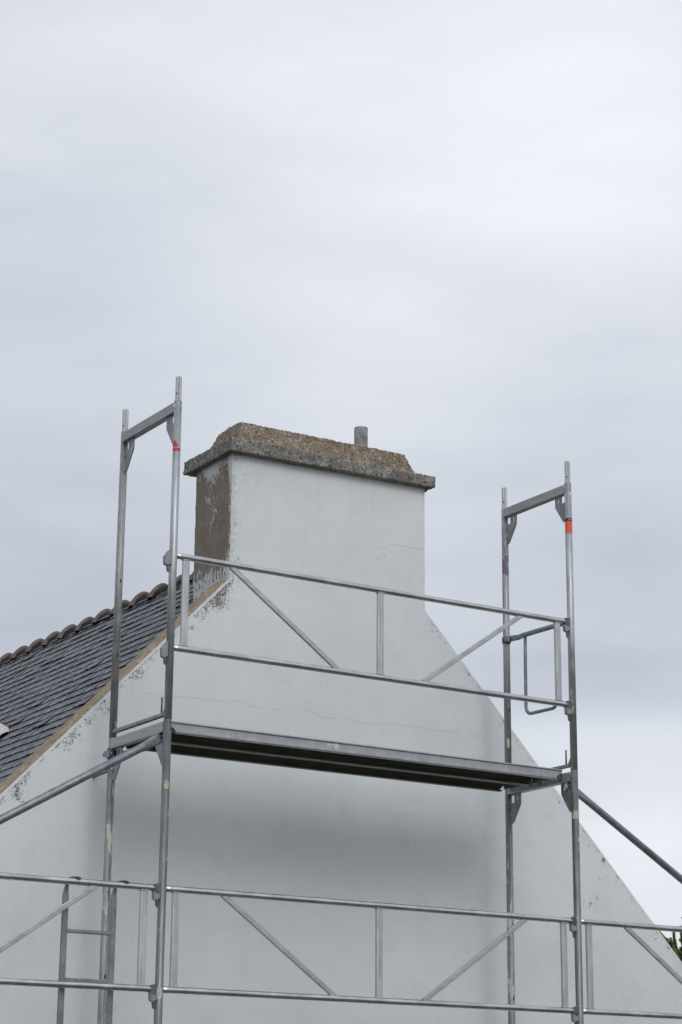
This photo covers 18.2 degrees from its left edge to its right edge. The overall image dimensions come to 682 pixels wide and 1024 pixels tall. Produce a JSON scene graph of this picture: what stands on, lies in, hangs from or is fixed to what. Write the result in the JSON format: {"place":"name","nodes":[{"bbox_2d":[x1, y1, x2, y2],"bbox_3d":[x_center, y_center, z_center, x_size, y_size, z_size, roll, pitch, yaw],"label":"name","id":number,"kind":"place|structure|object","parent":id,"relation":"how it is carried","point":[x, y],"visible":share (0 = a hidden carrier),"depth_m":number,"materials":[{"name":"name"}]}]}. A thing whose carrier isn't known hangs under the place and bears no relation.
{"place":"outdoors","nodes":[
{"label":"outdoors","id":0,"kind":"place"},
{"bbox_2d":[0,422,681,1023],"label":"house","id":1,"kind":"structure","parent":0,"point":[282,500],"depth_m":14.49,"materials":[{"name":"white paint"}]},
{"bbox_2d":[0,0,681,949],"label":"sky","id":2,"kind":"structure","parent":0,"point":[450,231],"materials":[{"name":"grey"}]},
{"label":"ground","id":3,"kind":"structure","parent":0,"visible":0},
{"bbox_2d":[97,719,171,1023],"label":"scaffold frame","id":4,"kind":"object","parent":3,"relation":"on","point":[121,742],"visible":0.94,"depth_m":12.56,"materials":[{"name":"paint"}]},
{"bbox_2d":[0,872,159,994],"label":"guardrail","id":5,"kind":"object","parent":4,"relation":"attached to","point":[140,985],"visible":1,"depth_m":11.96,"materials":[{"name":"metal"}]},
{"bbox_2d":[56,876,129,1023],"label":"ladder","id":6,"kind":"object","parent":5,"relation":"hanging from","point":[110,933],"visible":1,"depth_m":11.99,"materials":[{"name":"grey metal"}]},
{"bbox_2d":[0,733,162,824],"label":"brace tube","id":7,"kind":"object","parent":4,"relation":"attached to","point":[153,741],"visible":1,"depth_m":12.22,"materials":[{"name":"grey metal"}]},
{"bbox_2d":[93,747,152,777],"bbox_3d":[-1.401,1.524,13.112,0.140,0.130,0.766,11,-19,-31],"label":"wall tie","id":8,"kind":"object","parent":4,"relation":"attached to","point":[109,753],"depth_m":13.10,"materials":[{"name":"metal"}]},
{"bbox_2d":[109,376,181,737],"bbox_3d":[-1.225,0.278,13.164,0.086,2.156,0.779,11,-19,-31],"label":"scaffold frame","id":9,"kind":"object","parent":4,"relation":"on","point":[168,413],"visible":1,"depth_m":13.17,"materials":[{"name":"metal"}]},
{"bbox_2d":[113,697,163,732],"bbox_3d":[-1.219,1.232,12.888,0.030,0.120,0.682,11,-19,-31],"label":"deck retainer","id":10,"kind":"object","parent":9,"relation":"attached to","point":[116,729],"visible":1,"depth_m":12.84,"materials":[{"name":"grey metal"}]},
{"bbox_2d":[126,741,533,791],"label":"steel deck","id":11,"kind":"structure","parent":4,"relation":"on","point":[247,757],"depth_m":13.89,"materials":[{"name":"grey metal"}]},
{"bbox_2d":[163,721,563,785],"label":"steel deck","id":12,"kind":"structure","parent":4,"relation":"on","point":[216,737],"depth_m":13.45,"materials":[{"name":"paint"}]},
{"bbox_2d":[505,770,583,1023],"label":"scaffold frame","id":13,"kind":"object","parent":3,"relation":"on","point":[570,799],"visible":0.98,"depth_m":14.15,"materials":[{"name":"paint"}]},
{"bbox_2d":[163,885,578,1015],"bbox_3d":[0.245,2.698,12.972,3.012,0.631,0.039,11,-19,-31],"label":"guardrail","id":14,"kind":"object","parent":13,"relation":"attached to","point":[331,996],"visible":1,"depth_m":12.91,"materials":[{"name":"metal"}]},
{"bbox_2d":[501,461,577,769],"bbox_3d":[1.350,0.766,14.716,0.086,2.156,0.780,11,-19,-31],"label":"scaffold frame","id":15,"kind":"object","parent":13,"relation":"on","point":[564,510],"visible":0.99,"depth_m":14.74,"materials":[{"name":"metal"}]},
{"bbox_2d":[174,553,571,708],"bbox_3d":[0.263,0.782,13.546,3.012,0.631,0.039,11,-19,-31],"label":"guardrail","id":16,"kind":"object","parent":15,"relation":"attached to","point":[234,567],"visible":1,"depth_m":13.48,"materials":[{"name":"metal"}]},
{"bbox_2d":[502,624,561,714],"bbox_3d":[1.336,1.093,14.646,0.088,0.609,0.737,11,-19,-31],"label":"end guard","id":17,"kind":"object","parent":15,"relation":"attached to","point":[510,639],"visible":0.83,"depth_m":14.73,"materials":[{"name":"grey metal"}]},
{"bbox_2d":[552,750,569,768],"bbox_3d":[1.356,1.721,14.440,0.030,0.120,0.682,11,-19,-31],"label":"deck retainer","id":18,"kind":"object","parent":15,"relation":"attached to","point":[566,765],"visible":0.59,"depth_m":14.21,"materials":[{"name":"grey metal"}]},
{"bbox_2d":[564,782,681,883],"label":"brace tube","id":19,"kind":"object","parent":13,"relation":"attached to","point":[629,835],"visible":1,"depth_m":14.29,"materials":[{"name":"grey metal"}]},
{"bbox_2d":[581,919,681,1018],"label":"guardrail","id":20,"kind":"object","parent":13,"relation":"attached to","point":[628,927],"visible":1,"depth_m":13.93,"materials":[{"name":"metal"}]},
{"bbox_2d":[660,917,681,961],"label":"monkey puzzle tree","id":21,"kind":"object","parent":3,"relation":"on","point":[674,946],"visible":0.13,"depth_m":33.11,"materials":[{"name":"green plant"}]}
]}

